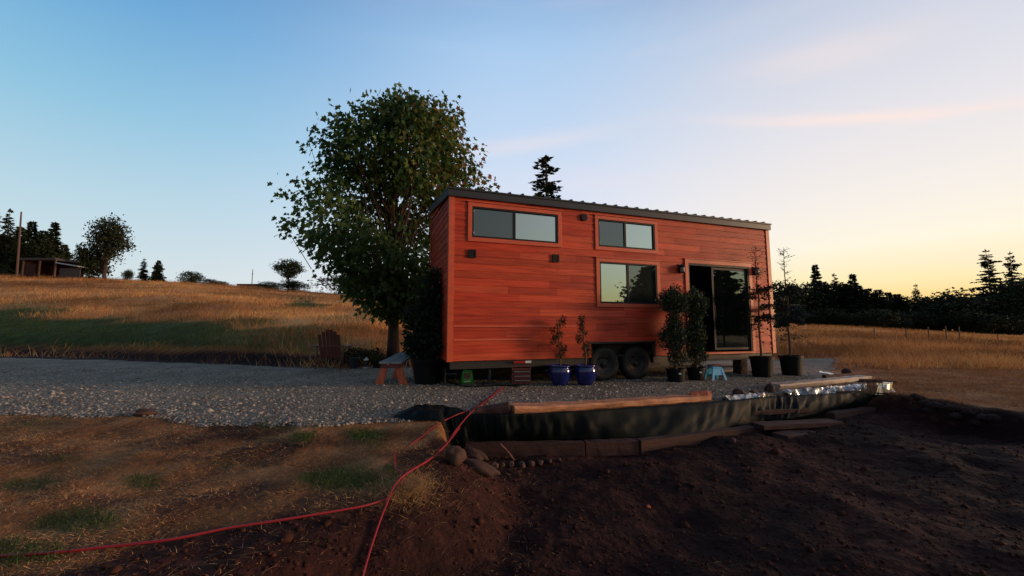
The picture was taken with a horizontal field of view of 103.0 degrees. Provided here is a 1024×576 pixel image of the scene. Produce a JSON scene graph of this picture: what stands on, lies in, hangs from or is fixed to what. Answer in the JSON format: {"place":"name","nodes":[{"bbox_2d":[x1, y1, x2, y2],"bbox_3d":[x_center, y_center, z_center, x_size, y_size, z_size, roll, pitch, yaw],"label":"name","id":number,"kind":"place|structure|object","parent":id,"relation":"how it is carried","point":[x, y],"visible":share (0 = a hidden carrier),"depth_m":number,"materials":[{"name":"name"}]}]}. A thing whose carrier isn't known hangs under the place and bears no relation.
{"place":"outdoors","nodes":[
{"label":"outdoors","id":0,"kind":"place"},
{"bbox_2d":[0,275,1023,575],"bbox_3d":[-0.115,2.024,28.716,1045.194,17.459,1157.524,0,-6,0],"label":"ground","id":1,"kind":"structure","parent":0,"point":[1004,431],"depth_m":3.75,"materials":[{"name":"soil"}]},
{"bbox_2d":[0,208,21,274],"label":"conifer tree","id":2,"kind":"object","parent":1,"relation":"on","point":[6,251],"visible":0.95,"depth_m":60.88,"materials":[{"name":"green plant"}]},
{"bbox_2d":[7,243,22,271],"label":"conifer tree","id":3,"kind":"object","parent":1,"relation":"on","point":[13,266],"visible":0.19,"depth_m":63.65,"materials":[{"name":"green plant"}]},
{"bbox_2d":[15,212,21,276],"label":"utility pole","id":4,"kind":"object","parent":1,"relation":"on","point":[18,254],"visible":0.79,"depth_m":55.78,"materials":[{"name":"brown wood"}]},
{"bbox_2d":[11,226,25,244],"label":"conifer tree","id":5,"kind":"object","parent":1,"relation":"on","point":[16,232],"visible":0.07,"depth_m":70.82,"materials":[{"name":"green plant"}]},
{"bbox_2d":[9,240,39,274],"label":"conifer tree","id":6,"kind":"object","parent":1,"relation":"on","point":[30,250],"visible":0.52,"depth_m":62.58,"materials":[{"name":"green plant"}]},
{"bbox_2d":[20,221,42,257],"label":"conifer tree","id":7,"kind":"object","parent":1,"relation":"on","point":[31,232],"visible":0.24,"depth_m":66.96,"materials":[{"name":"green plant"}]},
{"bbox_2d":[35,230,47,248],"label":"conifer tree","id":8,"kind":"object","parent":1,"relation":"on","point":[43,233],"visible":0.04,"depth_m":70.89,"materials":[{"name":"green plant"}]},
{"bbox_2d":[38,240,57,257],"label":"conifer tree","id":9,"kind":"object","parent":1,"relation":"on","point":[45,250],"visible":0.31,"depth_m":64.67,"materials":[{"name":"green plant"}]},
{"bbox_2d":[38,221,67,259],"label":"conifer tree","id":10,"kind":"object","parent":1,"relation":"on","point":[54,239],"visible":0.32,"depth_m":67.04,"materials":[{"name":"green plant"}]},
{"bbox_2d":[19,258,98,278],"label":"old shed","id":11,"kind":"structure","parent":1,"relation":"on","point":[54,267],"depth_m":56.82,"materials":[{"name":"brown wood"}]},
{"bbox_2d":[61,244,73,259],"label":"conifer tree","id":12,"kind":"object","parent":1,"relation":"on","point":[67,250],"visible":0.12,"depth_m":68.90,"materials":[{"name":"green plant"}]},
{"bbox_2d":[68,212,140,279],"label":"oak tree","id":13,"kind":"object","parent":1,"relation":"on","point":[109,239],"visible":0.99,"depth_m":58.28,"materials":[{"name":"leaf"},{"name":"bark"}]},
{"bbox_2d":[120,269,135,279],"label":"broadleaf tree","id":14,"kind":"object","parent":1,"relation":"on","point":[127,274],"visible":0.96,"depth_m":62.27,"materials":[{"name":"green plant"}]},
{"bbox_2d":[134,258,149,280],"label":"conifer tree","id":15,"kind":"object","parent":1,"relation":"on","point":[142,274],"visible":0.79,"depth_m":66.51,"materials":[{"name":"green plant"}]},
{"bbox_2d":[132,408,157,416],"bbox_3d":[-4.902,1.678,5.455,0.258,0.142,0.221,2,-6,-23],"label":"earth clod","id":16,"kind":"object","parent":1,"relation":"on","point":[144,411],"visible":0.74,"depth_m":5.41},
{"bbox_2d":[146,260,166,281],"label":"conifer tree","id":17,"kind":"object","parent":1,"relation":"on","point":[157,273],"visible":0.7,"depth_m":66.26,"materials":[{"name":"green plant"}]},
{"bbox_2d":[175,271,205,283],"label":"broadleaf tree","id":18,"kind":"object","parent":1,"relation":"on","point":[191,276],"visible":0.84,"depth_m":65.86,"materials":[{"name":"green plant"}]},
{"bbox_2d":[0,451,403,557],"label":"extension cord","id":19,"kind":"object","parent":1,"relation":"on","point":[191,535],"visible":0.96,"depth_m":2.51,"materials":[{"name":"red plastic"}]},
{"bbox_2d":[0,418,407,566],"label":"green grass tufts","id":20,"kind":"object","parent":1,"relation":"on","point":[29,547],"visible":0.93,"depth_m":3.30,"materials":[{"name":"plant"}]},
{"bbox_2d":[0,412,536,575],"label":"dry grass mat","id":21,"kind":"object","parent":1,"relation":"on","point":[67,496],"visible":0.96,"depth_m":3.35,"materials":[{"name":"plant"}]},
{"bbox_2d":[257,281,280,289],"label":"broadleaf tree","id":22,"kind":"object","parent":1,"relation":"on","point":[264,285],"visible":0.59,"depth_m":65.71,"materials":[{"name":"green plant"}]},
{"bbox_2d":[269,258,305,281],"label":"umbrella tree","id":23,"kind":"object","parent":1,"relation":"on","point":[291,270],"visible":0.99,"depth_m":60.12,"materials":[{"name":"green plant"}]},
{"bbox_2d":[269,279,312,291],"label":"broadleaf tree","id":24,"kind":"object","parent":1,"relation":"on","point":[293,284],"visible":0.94,"depth_m":58.73,"materials":[{"name":"green plant"}]},
{"bbox_2d":[304,273,355,294],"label":"broadleaf tree","id":25,"kind":"object","parent":1,"relation":"on","point":[332,283],"visible":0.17,"depth_m":57.45,"materials":[{"name":"green plant"}]},
{"bbox_2d":[335,346,387,362],"bbox_3d":[-4.602,2.080,12.516,1.534,0.587,1.132,0,-6,0],"label":"shrub","id":26,"kind":"object","parent":1,"relation":"on","point":[366,352],"visible":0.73,"depth_m":12.46,"materials":[{"name":"green plant"}]},
{"bbox_2d":[267,82,499,358],"bbox_3d":[-4.025,-2.159,13.696,7.298,9.116,6.830,0,-6,0],"label":"maple tree","id":27,"kind":"object","parent":1,"relation":"on","point":[390,283],"visible":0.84,"depth_m":12.46,"materials":[{"name":"green plant"}]},
{"bbox_2d":[341,461,475,553],"bbox_3d":[-0.822,1.693,3.219,1.124,0.374,1.176,2,-6,-20],"label":"straw clump","id":28,"kind":"object","parent":1,"relation":"on","point":[409,487],"visible":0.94,"depth_m":3.21,"materials":[{"name":"brown plant"}]},
{"bbox_2d":[393,404,468,448],"bbox_3d":[-1.072,1.907,5.460,0.960,0.670,0.640,0,-6,0],"label":"black tarp","id":29,"kind":"object","parent":1,"relation":"on","point":[428,412],"visible":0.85,"depth_m":5.33,"materials":[{"name":"black"}]},
{"bbox_2d":[361,386,504,575],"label":"extension cord","id":30,"kind":"object","parent":1,"relation":"on","point":[382,514],"visible":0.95,"depth_m":3.12,"materials":[{"name":"red plastic"}]},
{"bbox_2d":[0,358,866,424],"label":"gravel drive","id":31,"kind":"structure","parent":1,"relation":"on","point":[14,364],"depth_m":8.08,"materials":[{"name":"gravel"}]},
{"bbox_2d":[313,330,353,368],"bbox_3d":[-5.287,1.787,12.033,0.940,1.108,0.970,1,-6,-7],"label":"slatted garden chair","id":32,"kind":"object","parent":31,"relation":"on","point":[333,340],"visible":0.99,"depth_m":11.76,"materials":[{"name":"brown wood"}]},
{"bbox_2d":[349,353,359,367],"bbox_3d":[-4.589,2.104,11.867,0.316,0.445,0.316,0,-6,0],"label":"bucket","id":33,"kind":"object","parent":31,"relation":"on","point":[353,362],"visible":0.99,"depth_m":11.75,"materials":[{"name":"blue"}]},
{"bbox_2d":[375,352,414,384],"bbox_3d":[-2.447,1.731,8.883,0.688,0.599,1.150,0,-6,5],"label":"plank bench","id":34,"kind":"object","parent":31,"relation":"on","point":[396,361],"visible":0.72,"depth_m":8.40,"materials":[{"name":"orange wood"}]},
{"bbox_2d":[398,265,444,384],"bbox_3d":[-1.832,0.747,8.718,1.171,2.526,1.092,0,-6,0],"label":"potted evergreen","id":35,"kind":"object","parent":31,"relation":"on","point":[422,340],"visible":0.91,"depth_m":8.49,"materials":[{"name":"green"}]},
{"bbox_2d":[461,370,473,383],"bbox_3d":[-0.935,1.856,8.529,0.268,0.282,0.158,1,-6,-11],"label":"feed bag","id":36,"kind":"object","parent":31,"relation":"on","point":[467,377],"visible":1,"depth_m":8.48,"materials":[{"name":"green"}]},
{"bbox_2d":[446,380,519,386],"bbox_3d":[-1.024,1.980,8.536,2.506,0.024,0.720,-5,-7,40],"label":"black hose","id":37,"kind":"object","parent":31,"relation":"on","point":[483,385],"visible":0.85,"depth_m":8.06,"materials":[{"name":"black"}]},
{"bbox_2d":[476,402,508,413],"bbox_3d":[-0.268,1.668,5.624,0.455,0.195,0.208,0,-6,0],"label":"bark log","id":38,"kind":"object","parent":31,"relation":"on","point":[500,408],"visible":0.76,"depth_m":5.55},
{"bbox_2d":[510,365,531,384],"bbox_3d":[0.175,1.795,8.440,0.430,0.385,0.340,1,-6,-10],"label":"slatted crate","id":39,"kind":"object","parent":31,"relation":"on","point":[520,374],"visible":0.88,"depth_m":8.33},
{"bbox_2d":[548,314,570,385],"bbox_3d":[0.976,1.254,8.354,0.468,1.445,0.468,3,-6,-28],"label":"blue pot plant","id":40,"kind":"object","parent":31,"relation":"on","point":[559,374],"visible":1,"depth_m":8.19,"materials":[{"name":"ceramic"}]},
{"bbox_2d":[574,314,596,384],"bbox_3d":[1.510,1.256,8.423,0.470,1.454,0.490,0,-6,0],"label":"blue pot plant","id":41,"kind":"object","parent":31,"relation":"on","point":[585,374],"visible":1,"depth_m":8.28,"materials":[{"name":"ceramic"}]},
{"bbox_2d":[429,185,776,384],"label":"tiny house","id":42,"kind":"structure","parent":31,"relation":"on","point":[522,273],"depth_m":9.01,"materials":[{"name":"brown wood"}]},
{"bbox_2d":[467,200,562,247],"bbox_3d":[0.088,-1.316,8.553,2.139,0.824,0.110,2,-6,-19],"label":"window","id":43,"kind":"structure","parent":42,"relation":"in","point":[489,222],"depth_m":8.52,"materials":[{"name":"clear glass"}]},
{"bbox_2d":[593,214,658,253],"bbox_3d":[2.658,-1.234,9.451,1.753,0.811,0.110,2,-6,-19],"label":"window","id":44,"kind":"structure","parent":42,"relation":"in","point":[612,233],"depth_m":9.43,"materials":[{"name":"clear glass"}]},
{"bbox_2d":[595,256,660,307],"bbox_3d":[2.675,-0.113,9.347,1.771,1.119,0.110,2,-6,-19],"label":"window","id":45,"kind":"structure","parent":42,"relation":"in","point":[620,282],"depth_m":9.33,"materials":[{"name":"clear glass"}]},
{"bbox_2d":[683,258,755,353],"bbox_3d":[5.210,0.464,10.173,2.210,2.329,0.150,2,-6,-19],"label":"sliding door","id":46,"kind":"structure","parent":42,"relation":"in","point":[730,304],"depth_m":10.30,"materials":[{"name":"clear glass"}]},
{"bbox_2d":[655,283,690,381],"bbox_3d":[3.531,0.957,8.978,0.805,2.160,0.780,0,-6,0],"label":"potted shrub","id":47,"kind":"object","parent":31,"relation":"on","point":[674,304],"visible":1,"depth_m":8.88,"materials":[{"name":"leaf"},{"name":"soil"}]},
{"bbox_2d":[682,285,709,380],"bbox_3d":[4.122,0.987,9.246,0.739,2.153,0.755,-4,-7,37],"label":"potted shrub","id":48,"kind":"object","parent":31,"relation":"on","point":[695,326],"visible":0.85,"depth_m":9.13,"materials":[{"name":"green"}]},
{"bbox_2d":[689,391,711,398],"bbox_3d":[3.038,1.732,6.589,0.335,0.146,0.164,0,-6,0],"label":"log piece","id":49,"kind":"object","parent":31,"relation":"on","point":[702,393],"visible":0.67,"depth_m":6.53,"materials":[{"name":"orange wood"}]},
{"bbox_2d":[705,366,726,380],"bbox_3d":[4.559,1.914,9.157,0.398,0.290,0.283,1,-6,-14],"label":"step stool","id":50,"kind":"object","parent":31,"relation":"on","point":[715,370],"visible":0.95,"depth_m":9.08,"materials":[{"name":"blue plastic"}]},
{"bbox_2d":[732,360,747,373],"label":"wood pier","id":51,"kind":"structure","parent":31,"relation":"on","point":[740,367],"depth_m":10.39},
{"bbox_2d":[741,246,778,377],"bbox_3d":[5.978,0.537,9.840,0.920,3.165,0.834,5,-8,-44],"label":"potted larch","id":52,"kind":"object","parent":31,"relation":"on","point":[761,366],"visible":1,"depth_m":9.79,"materials":[{"name":"green"}]},
{"bbox_2d":[770,247,811,375],"bbox_3d":[6.949,0.559,10.268,0.831,3.205,0.918,0,-6,0],"label":"potted larch","id":53,"kind":"object","parent":31,"relation":"on","point":[791,364],"visible":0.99,"depth_m":10.11,"materials":[{"name":"green"}]},
{"bbox_2d":[766,375,871,389],"bbox_3d":[6.412,1.959,8.397,3.193,0.167,0.281,3,-6,-25],"label":"peeled log","id":54,"kind":"object","parent":31,"relation":"on","point":[810,382],"visible":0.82,"depth_m":8.21,"materials":[{"name":"wood"}]},
{"bbox_2d":[822,373,854,377],"bbox_3d":[7.654,2.058,9.534,1.115,0.111,0.112,2,-6,-23],"label":"branch log","id":55,"kind":"object","parent":31,"relation":"on","point":[837,375],"visible":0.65,"depth_m":9.43,"materials":[{"name":"wood"}]},
{"bbox_2d":[857,379,896,383],"bbox_3d":[7.539,1.980,8.741,1.181,0.125,0.117,-1,-6,12],"label":"bark branch","id":56,"kind":"object","parent":31,"relation":"on","point":[872,380],"visible":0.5,"depth_m":8.68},
{"bbox_2d":[0,367,871,444],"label":"gravel stones","id":57,"kind":"object","parent":1,"relation":"on","point":[167,410],"visible":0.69,"depth_m":6.66,"materials":[{"name":"gravel"}]},
{"bbox_2d":[409,389,498,444],"bbox_3d":[-0.616,1.766,5.923,0.180,0.103,3.407,-2,-6,15],"label":"extension cord","id":58,"kind":"object","parent":1,"relation":"on","point":[449,418],"visible":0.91,"depth_m":5.33,"materials":[{"name":"red plastic"}]},
{"bbox_2d":[444,446,465,466],"bbox_3d":[-0.545,1.620,3.937,0.210,0.196,0.160,2,-6,-17],"label":"rock","id":59,"kind":"object","parent":1,"relation":"on","point":[454,456],"visible":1,"depth_m":3.89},
{"bbox_2d":[464,447,488,460],"bbox_3d":[-0.436,2.015,4.926,0.335,0.118,0.140,20,-3,7],"label":"rock","id":60,"kind":"object","parent":1,"relation":"on","point":[472,453],"visible":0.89,"depth_m":4.90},
{"bbox_2d":[463,458,499,476],"bbox_3d":[-0.320,1.798,4.073,0.430,0.140,0.158,17,-5,2],"label":"rock","id":61,"kind":"object","parent":1,"relation":"on","point":[484,469],"visible":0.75,"depth_m":4.03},
{"bbox_2d":[0,273,1023,369],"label":"field grass","id":62,"kind":"structure","parent":1,"relation":"on","point":[1003,354],"depth_m":21.47,"materials":[{"name":"plant"}]},
{"bbox_2d":[465,440,584,456],"bbox_3d":[0.169,2.120,5.354,1.558,0.195,0.141,0,-6,-3],"label":"landscape timber","id":63,"kind":"object","parent":1,"relation":"on","point":[530,448],"visible":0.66,"depth_m":5.30,"materials":[{"name":"wood"}]},
{"bbox_2d":[110,449,974,573],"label":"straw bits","id":64,"kind":"object","parent":1,"relation":"on","point":[434,516],"visible":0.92,"depth_m":2.62,"materials":[{"name":"beige plant"}]},
{"bbox_2d":[529,155,561,198],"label":"fir tree","id":65,"kind":"object","parent":1,"relation":"on","point":[548,188],"visible":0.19,"depth_m":41.02,"materials":[{"name":"green plant"}]},
{"bbox_2d":[77,402,1023,575],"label":"soil clods","id":66,"kind":"object","parent":1,"relation":"on","point":[116,568],"visible":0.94,"depth_m":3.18,"materials":[{"name":"soil"}]},
{"bbox_2d":[583,438,638,455],"bbox_3d":[1.324,2.129,5.454,0.729,0.196,0.140,1,-6,-6],"label":"landscape timber","id":67,"kind":"object","parent":1,"relation":"on","point":[614,447],"visible":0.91,"depth_m":5.40,"materials":[{"name":"wood"}]},
{"bbox_2d":[447,393,888,445],"bbox_3d":[3.458,1.981,6.389,8.857,0.432,0.553,2,-6,-16],"label":"black liner","id":68,"kind":"object","parent":1,"relation":"on","point":[640,422],"visible":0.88,"depth_m":5.76,"materials":[{"name":"black"}]},
{"bbox_2d":[509,394,711,413],"bbox_3d":[1.582,1.750,6.126,3.319,0.172,0.300,2,-6,-17],"label":"split log","id":69,"kind":"object","parent":68,"relation":"on","point":[543,407],"visible":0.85,"depth_m":5.96,"materials":[{"name":"brown wood"}]},
{"bbox_2d":[635,424,761,454],"bbox_3d":[2.731,2.159,5.856,2.225,0.186,0.139,2,-6,-21],"label":"landscape timber","id":70,"kind":"object","parent":1,"relation":"on","point":[650,444],"visible":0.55,"depth_m":5.69,"materials":[{"name":"wood"}]},
{"bbox_2d":[720,392,765,399],"bbox_3d":[3.942,1.827,6.851,0.978,0.116,0.198,2,-6,-22],"label":"plastic sheet","id":71,"kind":"object","parent":1,"relation":"on","point":[743,396],"visible":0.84,"depth_m":6.82,"materials":[{"name":"grey"}]},
{"bbox_2d":[751,408,810,414],"bbox_3d":[4.356,2.027,6.756,1.136,0.076,0.265,1,-6,-11],"label":"step plank","id":72,"kind":"object","parent":1,"relation":"on","point":[780,411],"visible":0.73,"depth_m":6.64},
{"bbox_2d":[772,428,815,438],"bbox_3d":[4.301,2.167,6.034,0.921,0.094,0.269,2,-6,-19],"label":"step plank","id":73,"kind":"object","parent":1,"relation":"on","point":[788,434],"visible":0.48,"depth_m":5.96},
{"bbox_2d":[772,279,820,319],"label":"broadleaf tree","id":74,"kind":"object","parent":1,"relation":"on","point":[780,289],"visible":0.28,"depth_m":85.61,"materials":[{"name":"green plant"}]},
{"bbox_2d":[751,419,843,429],"bbox_3d":[4.384,2.089,6.264,1.398,0.075,0.270,1,-6,-10],"label":"step plank","id":75,"kind":"object","parent":1,"relation":"on","point":[789,424],"visible":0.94,"depth_m":6.17,"materials":[{"name":"wood"}]},
{"bbox_2d":[789,281,836,311],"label":"broadleaf tree","id":76,"kind":"object","parent":1,"relation":"on","point":[807,286],"visible":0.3,"depth_m":87.14,"materials":[{"name":"green plant"}]},
{"bbox_2d":[802,313,824,324],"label":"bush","id":77,"kind":"object","parent":1,"relation":"on","point":[810,321],"visible":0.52,"depth_m":81.01,"materials":[{"name":"green plant"}]},
{"bbox_2d":[809,265,821,290],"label":"conifer tree","id":78,"kind":"object","parent":1,"relation":"on","point":[815,274],"visible":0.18,"depth_m":92.56,"materials":[{"name":"green plant"}]},
{"bbox_2d":[782,383,866,394],"bbox_3d":[5.903,1.884,7.534,2.234,0.158,0.311,2,-6,-18],"label":"plastic sheet","id":79,"kind":"object","parent":1,"relation":"on","point":[806,391],"visible":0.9,"depth_m":7.47,"materials":[{"name":"grey"}]},
{"bbox_2d":[806,281,848,326],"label":"tree","id":80,"kind":"object","parent":1,"relation":"on","point":[829,296],"visible":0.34,"depth_m":86.97,"materials":[{"name":"green plant"}]},
{"bbox_2d":[827,313,859,326],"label":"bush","id":81,"kind":"object","parent":1,"relation":"on","point":[839,321],"visible":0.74,"depth_m":79.64,"materials":[{"name":"green plant"}]},
{"bbox_2d":[832,283,864,327],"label":"tree","id":82,"kind":"object","parent":1,"relation":"on","point":[843,293],"visible":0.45,"depth_m":89.20,"materials":[{"name":"green plant"}]},
{"bbox_2d":[826,406,876,419],"bbox_3d":[6.232,2.189,7.174,1.987,0.175,0.150,2,-6,-22],"label":"landscape timber","id":83,"kind":"object","parent":1,"relation":"on","point":[838,414],"visible":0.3,"depth_m":6.90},
{"bbox_2d":[843,273,870,306],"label":"conifer tree","id":84,"kind":"object","parent":1,"relation":"on","point":[852,282],"visible":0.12,"depth_m":90.27,"materials":[{"name":"green plant"}]},
{"bbox_2d":[842,312,882,327],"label":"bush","id":85,"kind":"object","parent":1,"relation":"on","point":[857,322],"visible":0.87,"depth_m":76.65,"materials":[{"name":"green plant"}]},
{"bbox_2d":[845,285,889,327],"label":"tree","id":86,"kind":"object","parent":1,"relation":"on","point":[861,299],"visible":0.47,"depth_m":87.27,"materials":[{"name":"green plant"}]},
{"bbox_2d":[856,308,903,327],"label":"broadleaf tree","id":87,"kind":"object","parent":1,"relation":"on","point":[885,314],"visible":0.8,"depth_m":75.81,"materials":[{"name":"green plant"}]},
{"bbox_2d":[867,289,893,328],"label":"conifer tree","id":88,"kind":"object","parent":1,"relation":"on","point":[879,301],"visible":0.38,"depth_m":87.41,"materials":[{"name":"green plant"}]},
{"bbox_2d":[875,382,894,394],"bbox_3d":[7.145,1.873,7.777,0.276,0.168,1.659,-5,-8,44],"label":"plastic scrap","id":89,"kind":"object","parent":1,"relation":"on","point":[886,385],"visible":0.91,"depth_m":7.54,"materials":[{"name":"beige"}]},
{"bbox_2d":[882,315,919,328],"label":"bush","id":90,"kind":"object","parent":1,"relation":"on","point":[902,323],"visible":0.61,"depth_m":77.72,"materials":[{"name":"green plant"}]},
{"bbox_2d":[888,294,919,329],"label":"conifer tree","id":91,"kind":"object","parent":1,"relation":"on","point":[898,301],"visible":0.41,"depth_m":87.49,"materials":[{"name":"green plant"}]},
{"bbox_2d":[890,295,931,319],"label":"broadleaf tree","id":92,"kind":"object","parent":1,"relation":"on","point":[914,305],"visible":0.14,"depth_m":87.85,"materials":[{"name":"green plant"}]},
{"bbox_2d":[799,361,1023,415],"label":"dry grass","id":93,"kind":"structure","parent":1,"relation":"on","point":[968,371],"depth_m":8.56,"materials":[{"name":"plant"}]},
{"bbox_2d":[911,283,925,330],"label":"conifer tree","id":94,"kind":"object","parent":1,"relation":"on","point":[915,292],"visible":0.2,"depth_m":95.25,"materials":[{"name":"green plant"}]},
{"bbox_2d":[930,315,959,331],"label":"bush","id":95,"kind":"object","parent":1,"relation":"on","point":[948,327],"visible":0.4,"depth_m":80.21,"materials":[{"name":"green plant"}]},
{"bbox_2d":[900,287,996,331],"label":"broadleaf tree","id":96,"kind":"object","parent":1,"relation":"on","point":[953,301],"visible":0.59,"depth_m":81.57,"materials":[{"name":"leaf"},{"name":"bark"}]},
{"bbox_2d":[949,412,963,419],"bbox_3d":[6.700,1.925,6.134,0.226,0.119,0.171,4,-7,-37],"label":"earth clod","id":97,"kind":"object","parent":1,"relation":"on","point":[957,415],"visible":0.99,"depth_m":6.08,"materials":[{"name":"soil"}]},
{"bbox_2d":[935,309,1004,332],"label":"broadleaf tree","id":98,"kind":"object","parent":1,"relation":"on","point":[960,322],"visible":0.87,"depth_m":77.06,"materials":[{"name":"green plant"}]},
{"bbox_2d":[958,313,1014,333],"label":"broadleaf tree","id":99,"kind":"object","parent":1,"relation":"on","point":[985,331],"visible":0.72,"depth_m":75.48,"materials":[{"name":"green plant"}]},
{"bbox_2d":[961,249,1016,333],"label":"pine tree","id":100,"kind":"object","parent":1,"relation":"on","point":[990,270],"visible":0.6,"depth_m":86.42,"materials":[{"name":"green plant"}]},
{"bbox_2d":[986,414,1000,420],"bbox_3d":[6.779,1.829,5.740,0.150,0.105,0.162,4,-7,-34],"label":"earth clod","id":101,"kind":"object","parent":1,"relation":"on","point":[991,417],"visible":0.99,"depth_m":5.71,"materials":[{"name":"soil"}]},
{"bbox_2d":[973,295,1019,333],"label":"broadleaf tree","id":102,"kind":"object","parent":1,"relation":"on","point":[991,310],"visible":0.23,"depth_m":82.33,"materials":[{"name":"green plant"}]},
{"bbox_2d":[980,274,1023,334],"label":"broadleaf tree","id":103,"kind":"object","parent":1,"relation":"on","point":[1013,292],"visible":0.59,"depth_m":82.61,"materials":[{"name":"green plant"}]},
{"bbox_2d":[989,315,1023,334],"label":"broadleaf tree","id":104,"kind":"object","parent":1,"relation":"on","point":[1018,324],"visible":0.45,"depth_m":76.59,"materials":[{"name":"green plant"}]},
{"bbox_2d":[996,309,1023,334],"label":"broadleaf tree","id":105,"kind":"object","parent":1,"relation":"on","point":[1018,315],"visible":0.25,"depth_m":80.17,"materials":[{"name":"green plant"}]},
{"bbox_2d":[1002,252,1022,283],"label":"pine tree","id":106,"kind":"object","parent":1,"relation":"on","point":[1010,266],"visible":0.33,"depth_m":95.82,"materials":[{"name":"green plant"}]},
{"bbox_2d":[0,0,1023,330],"label":"sky","id":107,"kind":"structure","parent":0,"point":[880,142],"materials":[{"name":"blue"}]},
{"bbox_2d":[764,383,774,391],"bbox_3d":[4.681,1.827,7.412,0.173,0.199,0.199,-4,-7,38],"label":"rock","id":108,"kind":"object","parent":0,"point":[769,387],"visible":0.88,"depth_m":7.35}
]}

